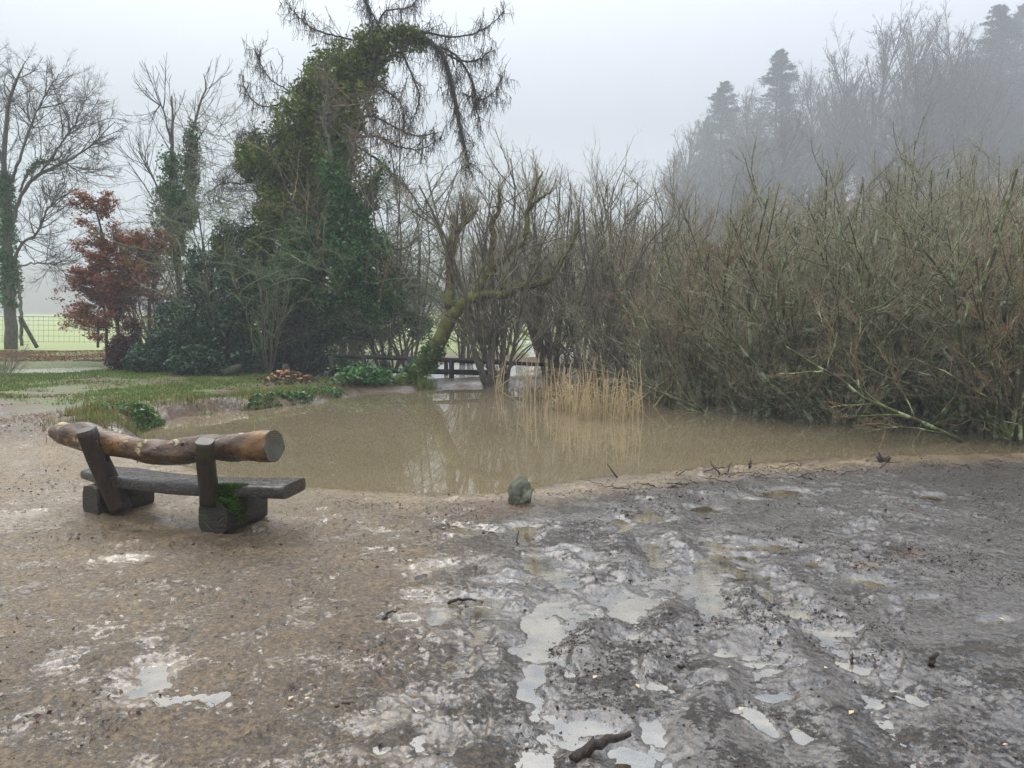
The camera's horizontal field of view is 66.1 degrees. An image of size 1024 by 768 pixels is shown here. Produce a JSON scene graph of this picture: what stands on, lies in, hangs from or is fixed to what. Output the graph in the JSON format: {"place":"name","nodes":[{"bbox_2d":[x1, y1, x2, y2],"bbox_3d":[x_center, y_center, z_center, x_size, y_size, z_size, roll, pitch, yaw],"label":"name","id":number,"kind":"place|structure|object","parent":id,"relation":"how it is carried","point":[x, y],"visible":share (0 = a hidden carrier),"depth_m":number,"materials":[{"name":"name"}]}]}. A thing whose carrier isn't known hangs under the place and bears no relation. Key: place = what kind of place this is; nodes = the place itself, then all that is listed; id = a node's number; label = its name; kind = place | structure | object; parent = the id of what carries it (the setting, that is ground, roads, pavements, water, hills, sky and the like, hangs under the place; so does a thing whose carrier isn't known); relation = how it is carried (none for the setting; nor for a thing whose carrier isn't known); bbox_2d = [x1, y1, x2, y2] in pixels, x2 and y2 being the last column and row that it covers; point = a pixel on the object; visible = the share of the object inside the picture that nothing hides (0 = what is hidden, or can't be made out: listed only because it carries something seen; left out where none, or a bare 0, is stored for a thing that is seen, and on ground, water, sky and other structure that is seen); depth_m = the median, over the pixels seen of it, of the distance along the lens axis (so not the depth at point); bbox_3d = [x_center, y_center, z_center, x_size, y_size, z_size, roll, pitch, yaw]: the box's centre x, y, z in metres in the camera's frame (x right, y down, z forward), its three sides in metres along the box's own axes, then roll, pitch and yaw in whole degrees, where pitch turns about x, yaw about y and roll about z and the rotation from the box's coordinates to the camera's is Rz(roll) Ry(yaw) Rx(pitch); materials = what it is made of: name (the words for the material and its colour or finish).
{"place":"outdoors","nodes":[
{"label":"outdoors","id":0,"kind":"place"},
{"bbox_2d":[1,338,996,382],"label":"flood water","id":1,"kind":"structure","parent":0,"point":[514,371],"depth_m":22.22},
{"bbox_2d":[100,316,148,369],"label":"maroon bush","id":2,"kind":"object","parent":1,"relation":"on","point":[117,350],"visible":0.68,"depth_m":20.39,"materials":[{"name":"red plant"}]},
{"bbox_2d":[69,178,192,342],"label":"bare shrub","id":3,"kind":"object","parent":1,"relation":"on","point":[134,316],"visible":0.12,"depth_m":26.90,"materials":[{"name":"brown plant"}]},
{"bbox_2d":[120,325,176,372],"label":"evergreen bush","id":4,"kind":"object","parent":1,"relation":"on","point":[150,354],"visible":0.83,"depth_m":19.81,"materials":[{"name":"green plant"}]},
{"bbox_2d":[77,81,291,321],"bbox_3d":[-8.487,-4.682,24.018,7.151,8.190,6.781,0,6,0],"label":"bare shrub","id":5,"kind":"object","parent":1,"relation":"on","point":[202,161],"visible":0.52,"depth_m":22.63,"materials":[{"name":"grey plant"}]},
{"bbox_2d":[91,160,279,333],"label":"bare shrub","id":6,"kind":"object","parent":1,"relation":"on","point":[206,285],"visible":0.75,"depth_m":20.19,"materials":[{"name":"brown plant"}]},
{"bbox_2d":[159,279,252,374],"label":"evergreen bush","id":7,"kind":"object","parent":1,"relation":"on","point":[207,347],"visible":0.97,"depth_m":19.32,"materials":[{"name":"green plant"}]},
{"bbox_2d":[145,214,269,342],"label":"evergreen bush","id":8,"kind":"object","parent":1,"relation":"on","point":[198,264],"visible":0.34,"depth_m":21.11,"materials":[{"name":"green plant"}]},
{"bbox_2d":[0,173,1023,767],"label":"ground","id":9,"kind":"structure","parent":0,"point":[104,633],"depth_m":4.24,"materials":[{"name":"soil"}]},
{"bbox_2d":[0,38,133,348],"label":"bare field tree","id":10,"kind":"object","parent":9,"relation":"on","point":[11,266],"visible":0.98,"depth_m":30.36,"materials":[{"name":"grey plant"}]},
{"bbox_2d":[0,350,199,361],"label":"autumn leaves","id":11,"kind":"object","parent":9,"relation":"on","point":[66,356],"visible":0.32,"depth_m":26.37,"materials":[{"name":"brown plant"}]},
{"bbox_2d":[49,187,183,361],"bbox_3d":[-11.572,-3.044,23.219,3.820,5.384,2.669,1,6,7],"label":"russet beech","id":12,"kind":"object","parent":9,"relation":"on","point":[88,276],"visible":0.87,"depth_m":22.74,"materials":[{"name":"red plant"}]},
{"bbox_2d":[95,213,196,342],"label":"bare shrub","id":13,"kind":"object","parent":9,"relation":"on","point":[149,327],"visible":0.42,"depth_m":22.99,"materials":[{"name":"brown plant"}]},
{"bbox_2d":[100,57,232,297],"bbox_3d":[-10.576,-5.368,24.515,3.921,9.990,1.937,0,6,0],"label":"ivy topped ash","id":14,"kind":"object","parent":9,"relation":"on","point":[166,166],"visible":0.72,"depth_m":24.32,"materials":[{"name":"green plant"}]},
{"bbox_2d":[0,371,333,430],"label":"bank litter","id":15,"kind":"object","parent":9,"relation":"on","point":[31,419],"visible":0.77,"depth_m":15.55,"materials":[{"name":"brown plant"}]},
{"bbox_2d":[0,365,346,410],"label":"grass","id":16,"kind":"structure","parent":9,"relation":"on","point":[100,392],"depth_m":16.82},
{"bbox_2d":[48,422,305,533],"bbox_3d":[-2.643,0.685,6.098,2.224,0.802,0.678,3,6,25],"label":"log bench","id":17,"kind":"object","parent":9,"relation":"on","point":[227,504],"visible":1,"depth_m":5.90,"materials":[{"name":"brown wood"}]},
{"bbox_2d":[39,381,348,437],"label":"bank grass","id":18,"kind":"structure","parent":9,"relation":"on","point":[164,400],"depth_m":11.43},
{"bbox_2d":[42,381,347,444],"bbox_3d":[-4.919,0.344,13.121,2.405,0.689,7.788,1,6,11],"label":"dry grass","id":19,"kind":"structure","parent":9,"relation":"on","point":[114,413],"depth_m":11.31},
{"bbox_2d":[206,249,321,373],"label":"evergreen bush","id":20,"kind":"object","parent":9,"relation":"on","point":[244,350],"visible":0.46,"depth_m":20.04,"materials":[{"name":"green plant"}]},
{"bbox_2d":[206,220,358,373],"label":"bare shrub","id":21,"kind":"object","parent":9,"relation":"on","point":[264,343],"visible":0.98,"depth_m":19.27,"materials":[{"name":"brown plant"}]},
{"bbox_2d":[240,369,343,385],"bbox_3d":[-4.753,-0.182,17.877,3.362,0.364,3.491,4,7,35],"label":"leaf heap","id":22,"kind":"object","parent":9,"relation":"on","point":[297,377],"visible":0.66,"depth_m":17.41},
{"bbox_2d":[212,211,405,369],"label":"evergreen bush","id":23,"kind":"object","parent":9,"relation":"on","point":[306,285],"visible":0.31,"depth_m":20.36,"materials":[{"name":"green plant"}]},
{"bbox_2d":[256,286,379,376],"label":"yew bush","id":24,"kind":"object","parent":9,"relation":"on","point":[307,349],"visible":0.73,"depth_m":19.89,"materials":[{"name":"green plant"}]},
{"bbox_2d":[197,0,520,363],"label":"ivy clad larch","id":25,"kind":"object","parent":9,"relation":"on","point":[360,62],"visible":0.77,"depth_m":21.11,"materials":[{"name":"green plant"}]},
{"bbox_2d":[236,63,481,367],"bbox_3d":[-3.851,-4.221,21.237,6.216,8.408,6.111,0,6,0],"label":"bare shrub","id":26,"kind":"object","parent":9,"relation":"on","point":[360,174],"visible":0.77,"depth_m":20.19,"materials":[{"name":"brown plant"}]},
{"bbox_2d":[309,357,413,385],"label":"ivy bush","id":27,"kind":"object","parent":9,"relation":"on","point":[360,375],"visible":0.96,"depth_m":16.83,"materials":[{"name":"green plant"}]},
{"bbox_2d":[295,296,433,366],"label":"bare shrub","id":28,"kind":"object","parent":9,"relation":"on","point":[351,351],"visible":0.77,"depth_m":19.22,"materials":[{"name":"brown plant"}]},
{"bbox_2d":[305,54,425,374],"bbox_3d":[-3.715,-4.038,20.259,3.321,8.595,1.686,0,6,0],"label":"ivy covered tree","id":29,"kind":"object","parent":9,"relation":"on","point":[345,201],"visible":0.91,"depth_m":19.95,"materials":[{"name":"green plant"}]},
{"bbox_2d":[310,137,498,367],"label":"bare shrub","id":30,"kind":"object","parent":9,"relation":"on","point":[415,301],"visible":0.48,"depth_m":21.15,"materials":[{"name":"brown plant"}]},
{"bbox_2d":[362,219,460,367],"bbox_3d":[-3.143,-2.503,22.325,4.112,4.521,3.225,0,6,0],"label":"hanging evergreen","id":31,"kind":"object","parent":9,"relation":"on","point":[397,365],"visible":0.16,"depth_m":22.50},
{"bbox_2d":[329,354,578,377],"bbox_3d":[-1.365,-0.308,18.614,5.917,0.811,0.177,0,6,0],"label":"wooden railing","id":32,"kind":"object","parent":9,"relation":"on","point":[451,371],"visible":0.48,"depth_m":18.59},
{"bbox_2d":[408,166,519,365],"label":"willow shrub","id":33,"kind":"object","parent":9,"relation":"on","point":[461,346],"visible":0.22,"depth_m":23.71,"materials":[{"name":"brown plant"}]},
{"bbox_2d":[364,118,595,386],"bbox_3d":[-0.508,-2.577,17.422,4.999,6.046,4.596,-3,6,-25],"label":"willow shrub","id":34,"kind":"object","parent":9,"relation":"on","point":[490,340],"visible":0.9,"depth_m":17.16,"materials":[{"name":"brown plant"}]},
{"bbox_2d":[365,148,610,383],"bbox_3d":[-0.971,-2.390,17.419,6.316,5.644,1.821,0,6,4],"label":"leaning willow","id":35,"kind":"object","parent":9,"relation":"on","point":[433,352],"visible":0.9,"depth_m":17.16,"materials":[{"name":"brown plant"}]},
{"bbox_2d":[432,172,561,354],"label":"willow shrub","id":36,"kind":"object","parent":9,"relation":"on","point":[510,332],"visible":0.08,"depth_m":26.86,"materials":[{"name":"brown plant"}]},
{"bbox_2d":[0,452,1023,767],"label":"twig litter","id":37,"kind":"object","parent":9,"relation":"on","point":[518,596],"visible":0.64,"depth_m":4.57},
{"bbox_2d":[0,445,1023,765],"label":"leaf litter","id":38,"kind":"object","parent":9,"relation":"on","point":[38,717],"visible":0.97,"depth_m":5.38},
{"bbox_2d":[0,454,1023,767],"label":"mud crumbs","id":39,"kind":"object","parent":9,"relation":"on","point":[680,664],"visible":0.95,"depth_m":4.72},
{"bbox_2d":[434,157,605,356],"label":"willow shrub","id":40,"kind":"object","parent":9,"relation":"on","point":[532,335],"visible":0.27,"depth_m":25.45,"materials":[{"name":"brown plant"}]},
{"bbox_2d":[508,476,532,503],"bbox_3d":[0.062,0.938,6.671,0.221,0.320,0.177,5,6,-23],"label":"mossy stone","id":41,"kind":"object","parent":9,"relation":"on","point":[520,491],"visible":0.72,"depth_m":6.61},
{"bbox_2d":[57,490,998,767],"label":"puddle water","id":42,"kind":"structure","parent":9,"relation":"on","point":[543,630],"depth_m":4.04,"materials":[{"name":"liquid"}]},
{"bbox_2d":[463,138,638,379],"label":"willow shrub","id":43,"kind":"object","parent":9,"relation":"on","point":[555,350],"visible":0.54,"depth_m":18.18,"materials":[{"name":"brown plant"}]},
{"bbox_2d":[499,125,663,368],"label":"willow shrub","id":44,"kind":"object","parent":9,"relation":"on","point":[572,282],"visible":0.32,"depth_m":20.98,"materials":[{"name":"brown plant"}]},
{"bbox_2d":[508,160,683,386],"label":"willow shrub","id":45,"kind":"object","parent":9,"relation":"on","point":[609,343],"visible":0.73,"depth_m":17.12,"materials":[{"name":"brown plant"}]},
{"bbox_2d":[569,731,631,762],"bbox_3d":[0.327,1.345,2.922,0.259,0.078,0.050,-3,6,-28],"label":"stick","id":46,"kind":"object","parent":9,"relation":"on","point":[589,747],"visible":1,"depth_m":2.90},
{"bbox_2d":[553,146,696,359],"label":"willow shrub","id":47,"kind":"object","parent":9,"relation":"on","point":[591,227],"visible":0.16,"depth_m":24.79,"materials":[{"name":"brown plant"}]},
{"bbox_2d":[550,254,712,405],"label":"willow shrub","id":48,"kind":"object","parent":9,"relation":"on","point":[660,369],"visible":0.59,"depth_m":14.46,"materials":[{"name":"brown plant"}]},
{"bbox_2d":[562,148,711,384],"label":"willow shrub","id":49,"kind":"object","parent":9,"relation":"on","point":[625,375],"visible":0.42,"depth_m":17.55,"materials":[{"name":"brown plant"}]},
{"bbox_2d":[568,161,747,374],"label":"willow shrub","id":50,"kind":"object","parent":9,"relation":"on","point":[677,202],"visible":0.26,"depth_m":20.25,"materials":[{"name":"brown plant"}]},
{"bbox_2d":[568,156,774,364],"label":"willow shrub","id":51,"kind":"object","parent":9,"relation":"on","point":[683,221],"visible":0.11,"depth_m":20.92,"materials":[{"name":"brown plant"}]},
{"bbox_2d":[608,215,761,376],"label":"willow shrub","id":52,"kind":"object","parent":9,"relation":"on","point":[674,269],"visible":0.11,"depth_m":18.69,"materials":[{"name":"brown plant"}]},
{"bbox_2d":[662,108,732,249],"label":"bare tree","id":53,"kind":"object","parent":9,"relation":"on","point":[690,141],"visible":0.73,"depth_m":175.90,"materials":[{"name":"grey plant"}]},
{"bbox_2d":[585,157,814,406],"bbox_3d":[3.300,-1.487,14.277,4.020,4.627,5.426,1,6,11],"label":"willow shrub","id":54,"kind":"object","parent":9,"relation":"on","point":[704,373],"visible":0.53,"depth_m":13.69,"materials":[{"name":"brown plant"}]},
{"bbox_2d":[628,187,811,389],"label":"willow shrub","id":55,"kind":"object","parent":9,"relation":"on","point":[706,282],"visible":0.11,"depth_m":15.97,"materials":[{"name":"brown plant"}]},
{"bbox_2d":[660,81,782,220],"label":"conifer tree","id":56,"kind":"object","parent":9,"relation":"on","point":[719,98],"visible":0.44,"depth_m":185.75,"materials":[{"name":"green plant"}]},
{"bbox_2d":[575,233,888,423],"bbox_3d":[3.650,-0.780,13.177,5.152,3.553,3.300,5,7,41],"label":"willow shrub","id":57,"kind":"object","parent":9,"relation":"on","point":[770,409],"visible":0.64,"depth_m":12.58,"materials":[{"name":"brown plant"}]},
{"bbox_2d":[718,150,766,231],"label":"bare tree","id":58,"kind":"object","parent":9,"relation":"on","point":[738,180],"visible":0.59,"depth_m":143.65,"materials":[{"name":"grey plant"}]},
{"bbox_2d":[712,82,777,175],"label":"bare tree","id":59,"kind":"object","parent":9,"relation":"on","point":[748,106],"visible":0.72,"depth_m":169.20,"materials":[{"name":"grey plant"}]},
{"bbox_2d":[649,183,842,393],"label":"willow shrub","id":60,"kind":"object","parent":9,"relation":"on","point":[712,373],"visible":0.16,"depth_m":15.48,"materials":[{"name":"brown plant"}]},
{"bbox_2d":[647,173,889,376],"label":"willow shrub","id":61,"kind":"object","parent":9,"relation":"on","point":[693,230],"visible":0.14,"depth_m":17.94,"materials":[{"name":"brown plant"}]},
{"bbox_2d":[711,48,828,223],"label":"conifer tree","id":62,"kind":"object","parent":9,"relation":"on","point":[780,66],"visible":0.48,"depth_m":175.12,"materials":[{"name":"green plant"}]},
{"bbox_2d":[653,191,896,375],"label":"willow shrub","id":63,"kind":"object","parent":9,"relation":"on","point":[749,261],"visible":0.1,"depth_m":16.53,"materials":[{"name":"brown plant"}]},
{"bbox_2d":[739,90,827,239],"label":"bare tree","id":64,"kind":"object","parent":9,"relation":"on","point":[784,155],"visible":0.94,"depth_m":134.23,"materials":[{"name":"grey plant"}]},
{"bbox_2d":[764,152,815,245],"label":"bare tree","id":65,"kind":"object","parent":9,"relation":"on","point":[795,176],"visible":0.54,"depth_m":140.43,"materials":[{"name":"grey plant"}]},
{"bbox_2d":[761,60,838,221],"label":"bare tree","id":66,"kind":"object","parent":9,"relation":"on","point":[809,89],"visible":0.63,"depth_m":167.84,"materials":[{"name":"grey plant"}]},
{"bbox_2d":[647,131,1022,422],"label":"willow shrub","id":67,"kind":"object","parent":9,"relation":"on","point":[715,353],"visible":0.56,"depth_m":11.95,"materials":[{"name":"brown plant"}]},
{"bbox_2d":[815,13,878,215],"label":"bare tree","id":68,"kind":"object","parent":9,"relation":"on","point":[841,125],"visible":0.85,"depth_m":154.17,"materials":[{"name":"grey plant"}]},
{"bbox_2d":[690,178,1009,428],"bbox_3d":[5.607,-0.990,12.116,6.441,4.442,4.125,-3,6,-30],"label":"willow shrub","id":69,"kind":"object","parent":9,"relation":"on","point":[824,383],"visible":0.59,"depth_m":11.56,"materials":[{"name":"brown plant"}]},
{"bbox_2d":[710,133,1022,408],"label":"willow shrub","id":70,"kind":"object","parent":9,"relation":"on","point":[824,219],"visible":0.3,"depth_m":13.13,"materials":[{"name":"brown plant"}]},
{"bbox_2d":[843,108,891,219],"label":"bare tree","id":71,"kind":"object","parent":9,"relation":"on","point":[859,147],"visible":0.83,"depth_m":139.86,"materials":[{"name":"grey plant"}]},
{"bbox_2d":[721,146,1023,414],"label":"willow shrub","id":72,"kind":"object","parent":9,"relation":"on","point":[898,231],"visible":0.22,"depth_m":12.90,"materials":[{"name":"brown plant"}]},
{"bbox_2d":[834,0,927,212],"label":"bare tree","id":73,"kind":"object","parent":9,"relation":"on","point":[884,58],"visible":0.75,"depth_m":147.85,"materials":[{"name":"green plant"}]},
{"bbox_2d":[745,164,1023,436],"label":"willow shrub","id":74,"kind":"object","parent":9,"relation":"on","point":[945,412],"visible":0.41,"depth_m":11.62,"materials":[{"name":"brown plant"}]},
{"bbox_2d":[754,149,1022,356],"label":"willow shrub","id":75,"kind":"object","parent":9,"relation":"on","point":[842,187],"visible":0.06,"depth_m":19.16,"materials":[{"name":"brown plant"}]},
{"bbox_2d":[757,135,1021,394],"bbox_3d":[7.061,-2.020,15.048,4.590,5.340,6.127,3,6,24],"label":"willow shrub","id":76,"kind":"object","parent":9,"relation":"on","point":[887,181],"visible":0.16,"depth_m":14.16,"materials":[{"name":"brown plant"}]},
{"bbox_2d":[760,147,1023,448],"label":"willow shrub","id":77,"kind":"object","parent":9,"relation":"on","point":[1018,353],"visible":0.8,"depth_m":9.97,"materials":[{"name":"brown plant"}]},
{"bbox_2d":[783,112,1021,375],"bbox_3d":[7.725,-2.174,14.759,4.952,5.761,6.610,0,6,4],"label":"willow shrub","id":78,"kind":"object","parent":9,"relation":"on","point":[892,201],"visible":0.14,"depth_m":14.49,"materials":[{"name":"brown plant"}]},
{"bbox_2d":[790,99,1021,256],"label":"willow shrub","id":79,"kind":"object","parent":9,"relation":"on","point":[903,155],"visible":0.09,"depth_m":21.45,"materials":[{"name":"brown plant"}]},
{"bbox_2d":[788,137,1023,389],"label":"willow shrub","id":80,"kind":"object","parent":9,"relation":"on","point":[1015,196],"visible":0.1,"depth_m":15.11,"materials":[{"name":"brown plant"}]},
{"bbox_2d":[794,144,1023,282],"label":"willow shrub","id":81,"kind":"object","parent":9,"relation":"on","point":[1018,157],"visible":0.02,"depth_m":18.20,"materials":[{"name":"brown plant"}]},
{"bbox_2d":[863,0,966,203],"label":"bare tree","id":82,"kind":"object","parent":9,"relation":"on","point":[905,62],"visible":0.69,"depth_m":143.91,"materials":[{"name":"grey plant"}]},
{"bbox_2d":[862,23,971,212],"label":"bare tree","id":83,"kind":"object","parent":9,"relation":"on","point":[915,84],"visible":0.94,"depth_m":129.22,"materials":[{"name":"grey plant"}]},
{"bbox_2d":[825,156,1023,433],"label":"willow shrub","id":84,"kind":"object","parent":9,"relation":"on","point":[963,408],"visible":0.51,"depth_m":10.76,"materials":[{"name":"brown plant"}]},
{"bbox_2d":[828,131,1023,247],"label":"willow shrub","id":85,"kind":"object","parent":9,"relation":"on","point":[999,171],"visible":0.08,"depth_m":22.35,"materials":[{"name":"brown plant"}]},
{"bbox_2d":[857,131,1017,268],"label":"willow shrub","id":86,"kind":"object","parent":9,"relation":"on","point":[1001,181],"visible":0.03,"depth_m":21.49,"materials":[{"name":"brown plant"}]},
{"bbox_2d":[896,31,983,203],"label":"bare tree","id":87,"kind":"object","parent":9,"relation":"on","point":[959,71],"visible":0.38,"depth_m":138.08,"materials":[{"name":"grey plant"}]},
{"bbox_2d":[901,56,983,200],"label":"bare tree","id":88,"kind":"object","parent":9,"relation":"on","point":[936,122],"visible":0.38,"depth_m":138.89,"materials":[{"name":"grey plant"}]},
{"bbox_2d":[880,173,1023,432],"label":"willow shrub","id":89,"kind":"object","parent":9,"relation":"on","point":[944,276],"visible":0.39,"depth_m":10.47,"materials":[{"name":"brown plant"}]},
{"bbox_2d":[925,4,982,186],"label":"bare tree","id":90,"kind":"object","parent":9,"relation":"on","point":[947,40],"visible":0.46,"depth_m":140.40,"materials":[{"name":"grey plant"}]},
{"bbox_2d":[938,75,995,195],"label":"bare tree","id":91,"kind":"object","parent":9,"relation":"on","point":[958,133],"visible":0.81,"depth_m":131.90,"materials":[{"name":"grey plant"}]},
{"bbox_2d":[928,4,1023,184],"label":"conifer tree","id":92,"kind":"object","parent":9,"relation":"on","point":[994,44],"visible":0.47,"depth_m":163.74,"materials":[{"name":"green plant"}]},
{"bbox_2d":[948,53,1010,192],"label":"bare tree","id":93,"kind":"object","parent":9,"relation":"on","point":[983,93],"visible":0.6,"depth_m":134.68,"materials":[{"name":"grey plant"}]},
{"bbox_2d":[951,3,1023,175],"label":"conifer tree","id":94,"kind":"object","parent":9,"relation":"on","point":[1018,16],"visible":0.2,"depth_m":179.62,"materials":[{"name":"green plant"}]},
{"bbox_2d":[952,52,1023,188],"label":"bare tree","id":95,"kind":"object","parent":9,"relation":"on","point":[988,70],"visible":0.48,"depth_m":139.73,"materials":[{"name":"grey plant"}]},
{"bbox_2d":[972,75,1023,185],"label":"bare tree","id":96,"kind":"object","parent":9,"relation":"on","point":[986,98],"visible":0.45,"depth_m":139.23,"materials":[{"name":"grey plant"}]},
{"bbox_2d":[978,73,1023,179],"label":"conifer tree","id":97,"kind":"object","parent":9,"relation":"on","point":[1012,130],"visible":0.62,"depth_m":158.13,"materials":[{"name":"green plant"}]},
{"bbox_2d":[0,0,1023,267],"label":"sky","id":98,"kind":"structure","parent":0,"point":[621,68],"materials":[{"name":"white"}]},
{"bbox_2d":[138,383,1023,542],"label":"pond water","id":99,"kind":"structure","parent":0,"point":[468,440],"depth_m":10.46,"materials":[{"name":"liquid"}]},
{"bbox_2d":[545,357,607,415],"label":"reed clump","id":100,"kind":"object","parent":99,"relation":"in","point":[574,396],"visible":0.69,"depth_m":13.01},
{"bbox_2d":[585,367,640,422],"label":"reed clump","id":101,"kind":"object","parent":99,"relation":"in","point":[621,410],"visible":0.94,"depth_m":12.29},
{"bbox_2d":[1001,306,1023,442],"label":"broken trunk","id":102,"kind":"object","parent":99,"relation":"in","point":[1005,311],"visible":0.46,"depth_m":10.19,"materials":[{"name":"brown plant"}]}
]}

